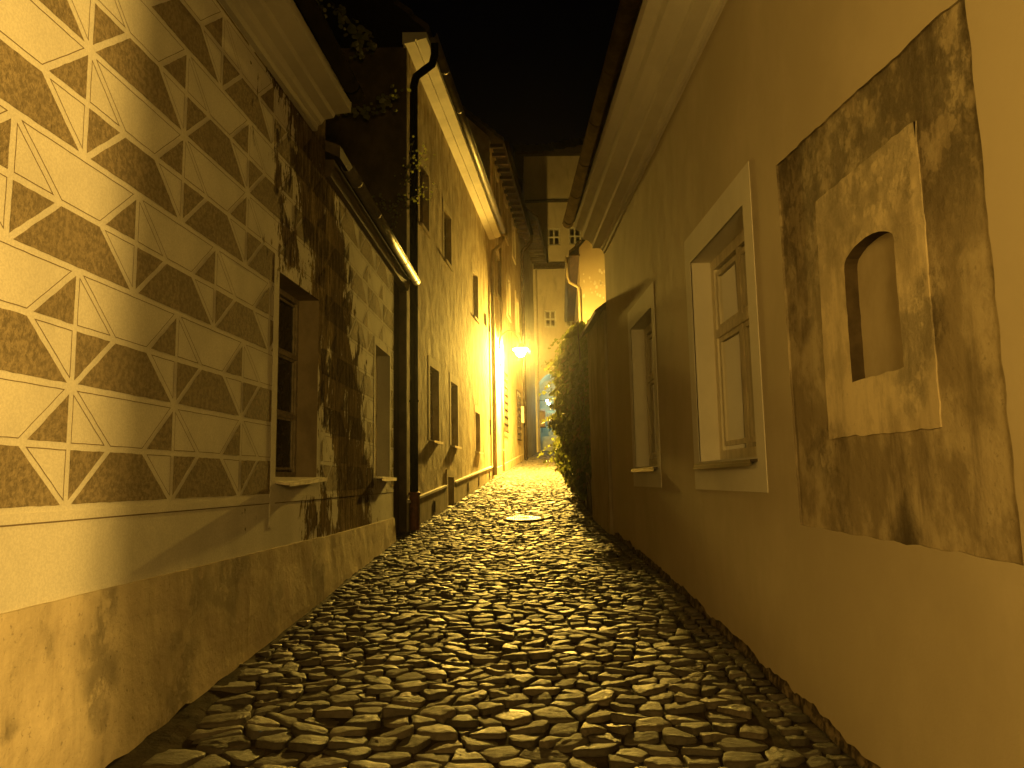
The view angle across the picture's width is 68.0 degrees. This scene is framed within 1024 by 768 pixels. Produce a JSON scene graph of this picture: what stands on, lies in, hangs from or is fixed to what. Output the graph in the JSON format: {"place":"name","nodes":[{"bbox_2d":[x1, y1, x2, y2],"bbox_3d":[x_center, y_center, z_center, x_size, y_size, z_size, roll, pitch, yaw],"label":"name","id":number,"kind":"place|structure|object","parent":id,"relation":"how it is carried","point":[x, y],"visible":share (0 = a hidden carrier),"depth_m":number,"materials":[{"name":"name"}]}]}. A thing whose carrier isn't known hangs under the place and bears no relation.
{"place":"outdoors","nodes":[
{"label":"outdoors","id":0,"kind":"place"},
{"bbox_2d":[105,577,352,767],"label":"soil verge","id":1,"kind":"structure","parent":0,"point":[177,729],"depth_m":4.95,"materials":[{"name":"brown soil"}]},
{"bbox_2d":[140,451,861,767],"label":"street paving","id":2,"kind":"structure","parent":0,"point":[227,718],"depth_m":5.97,"materials":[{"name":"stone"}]},
{"bbox_2d":[503,515,543,522],"bbox_3d":[0.238,2.772,15.525,0.840,0.132,0.840,-1,-7,0],"label":"manhole cover","id":3,"kind":"object","parent":2,"relation":"on","point":[524,518],"visible":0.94,"depth_m":15.39,"materials":[{"name":"metal"}]},
{"bbox_2d":[398,0,619,192],"label":"sky","id":4,"kind":"structure","parent":0,"point":[530,71],"materials":[{"name":"black"}]},
{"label":"ground","id":5,"kind":"structure","parent":0,"visible":0},
{"bbox_2d":[0,0,420,767],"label":"sgraffito house","id":6,"kind":"structure","parent":5,"relation":"on","point":[204,266],"depth_m":5.24,"materials":[{"name":"beige paint"}]},
{"bbox_2d":[275,288,298,476],"bbox_3d":[-2.425,-0.030,7.769,0.072,1.956,1.202,-1,-7,4],"label":"window","id":7,"kind":"structure","parent":6,"relation":"in","point":[292,357],"depth_m":8.24,"materials":[{"name":"brown wood"}]},
{"bbox_2d":[316,0,410,119],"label":"hanging vine","id":8,"kind":"object","parent":6,"relation":"hanging from","point":[358,46],"visible":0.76,"depth_m":14.18,"materials":[{"name":"green plant"}]},
{"bbox_2d":[375,356,396,480],"bbox_3d":[-2.098,0.489,11.896,0.412,2.048,1.160,-1,-7,0],"label":"window","id":9,"kind":"structure","parent":6,"relation":"in","point":[383,478],"depth_m":12.34,"materials":[{"name":"paint"}]},
{"bbox_2d":[318,0,504,532],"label":"plastered house","id":10,"kind":"structure","parent":5,"relation":"on","point":[449,230],"depth_m":16.96,"materials":[{"name":"yellow paint"}]},
{"bbox_2d":[372,135,435,229],"bbox_3d":[-2.062,-3.838,14.492,1.225,1.840,0.466,-3,-7,13],"label":"climbing vine","id":11,"kind":"object","parent":10,"relation":"attached to","point":[408,166],"visible":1,"depth_m":14.52,"materials":[{"name":"green plant"}]},
{"bbox_2d":[419,173,431,239],"bbox_3d":[-1.942,-3.923,16.273,0.259,1.448,0.965,-2,-7,6],"label":"window","id":12,"kind":"structure","parent":10,"relation":"in","point":[421,224],"depth_m":16.61,"materials":[{"name":"brown wood"}]},
{"bbox_2d":[430,371,443,444],"bbox_3d":[-1.756,0.484,16.702,0.298,1.653,1.019,-2,-7,6],"label":"window","id":13,"kind":"structure","parent":10,"relation":"in","point":[431,405],"depth_m":17.08,"materials":[{"name":"brown wood"}]},
{"bbox_2d":[444,217,453,271],"bbox_3d":[-1.665,-3.585,18.926,0.259,1.408,1.015,-2,-7,6],"label":"window","id":14,"kind":"structure","parent":10,"relation":"in","point":[446,261],"depth_m":19.28,"materials":[{"name":"brown wood"}]},
{"bbox_2d":[451,386,461,448],"bbox_3d":[-1.502,0.805,19.130,0.298,1.633,1.019,-2,-7,6],"label":"window","id":15,"kind":"structure","parent":10,"relation":"in","point":[451,386],"depth_m":19.50,"materials":[{"name":"brown wood"}]},
{"bbox_2d":[473,277,480,324],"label":"window","id":16,"kind":"structure","parent":10,"relation":"in","point":[474,316],"depth_m":23.82,"materials":[{"name":"brown wood"}]},
{"bbox_2d":[462,105,532,477],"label":"barred house","id":17,"kind":"structure","parent":5,"relation":"on","point":[495,152],"depth_m":31.85,"materials":[{"name":"yellow paint"}]},
{"bbox_2d":[503,370,508,432],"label":"window","id":18,"kind":"structure","parent":17,"relation":"in","point":[506,426],"depth_m":30.17,"materials":[{"name":"brown wood"}]},
{"bbox_2d":[497,330,527,366],"bbox_3d":[0.026,-1.343,28.489,1.144,1.406,0.570,-1,-7,0],"label":"street lamp","id":19,"kind":"object","parent":17,"relation":"attached to","point":[519,349],"visible":1,"depth_m":28.43,"materials":[{"name":"metal"}]},
{"bbox_2d":[516,389,521,440],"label":"window","id":20,"kind":"structure","parent":17,"relation":"in","point":[518,411],"depth_m":35.12,"materials":[{"name":"brown wood"}]},
{"bbox_2d":[518,207,547,457],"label":"narrow house","id":21,"kind":"structure","parent":5,"relation":"on","point":[537,248],"depth_m":43.09,"materials":[{"name":"grey paint"}]},
{"bbox_2d":[514,136,584,452],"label":"archway house","id":22,"kind":"structure","parent":5,"relation":"on","point":[546,172],"depth_m":47.72,"materials":[{"name":"paint"}]},
{"bbox_2d":[540,409,545,427],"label":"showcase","id":23,"kind":"object","parent":22,"relation":"attached to","point":[542,413],"visible":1,"depth_m":46.19,"materials":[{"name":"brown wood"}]},
{"bbox_2d":[540,413,543,424],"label":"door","id":24,"kind":"structure","parent":23,"relation":"in","point":[541,414],"depth_m":46.19,"materials":[{"name":"brown wood"}]},
{"bbox_2d":[547,411,552,430],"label":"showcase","id":25,"kind":"object","parent":22,"relation":"attached to","point":[548,413],"visible":0.45,"depth_m":47.53,"materials":[{"name":"white wood"}]},
{"bbox_2d":[544,310,556,327],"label":"window","id":26,"kind":"structure","parent":22,"relation":"in","point":[549,318],"depth_m":46.97,"materials":[{"name":"white wood"}]},
{"bbox_2d":[548,228,560,246],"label":"window","id":27,"kind":"structure","parent":22,"relation":"in","point":[549,245],"depth_m":47.61,"materials":[{"name":"white wood"}]},
{"bbox_2d":[568,227,580,244],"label":"window","id":28,"kind":"structure","parent":22,"relation":"in","point":[574,235],"depth_m":47.63,"materials":[{"name":"white wood"}]},
{"bbox_2d":[564,237,605,323],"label":"gabled house","id":29,"kind":"structure","parent":5,"relation":"on","point":[585,294],"depth_m":32.89,"materials":[{"name":"paint"}]},
{"bbox_2d":[580,302,614,534],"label":"garden wall","id":30,"kind":"structure","parent":5,"relation":"on","point":[601,478],"depth_m":14.05,"materials":[{"name":"paint"}]},
{"bbox_2d":[537,320,592,514],"bbox_3d":[1.505,0.879,19.295,1.750,4.550,7.325,-1,-7,0],"label":"ivy","id":31,"kind":"object","parent":30,"relation":"attached to","point":[570,423],"visible":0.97,"depth_m":16.79,"materials":[{"name":"green plant"}]},
{"bbox_2d":[562,0,1023,767],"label":"ochre house","id":32,"kind":"structure","parent":5,"relation":"on","point":[800,222],"depth_m":4.51,"materials":[{"name":"paint"}]},
{"bbox_2d":[631,322,657,471],"bbox_3d":[1.879,0.139,10.228,0.381,2.068,1.540,-1,-7,0],"label":"window","id":33,"kind":"structure","parent":32,"relation":"in","point":[648,330],"depth_m":10.77,"materials":[{"name":"paint"}]},
{"bbox_2d":[693,229,757,468],"bbox_3d":[1.947,-0.300,6.742,0.330,2.068,1.697,-1,-7,-1],"label":"window","id":34,"kind":"structure","parent":32,"relation":"in","point":[735,403],"depth_m":7.05,"materials":[{"name":"paint"}]}
]}

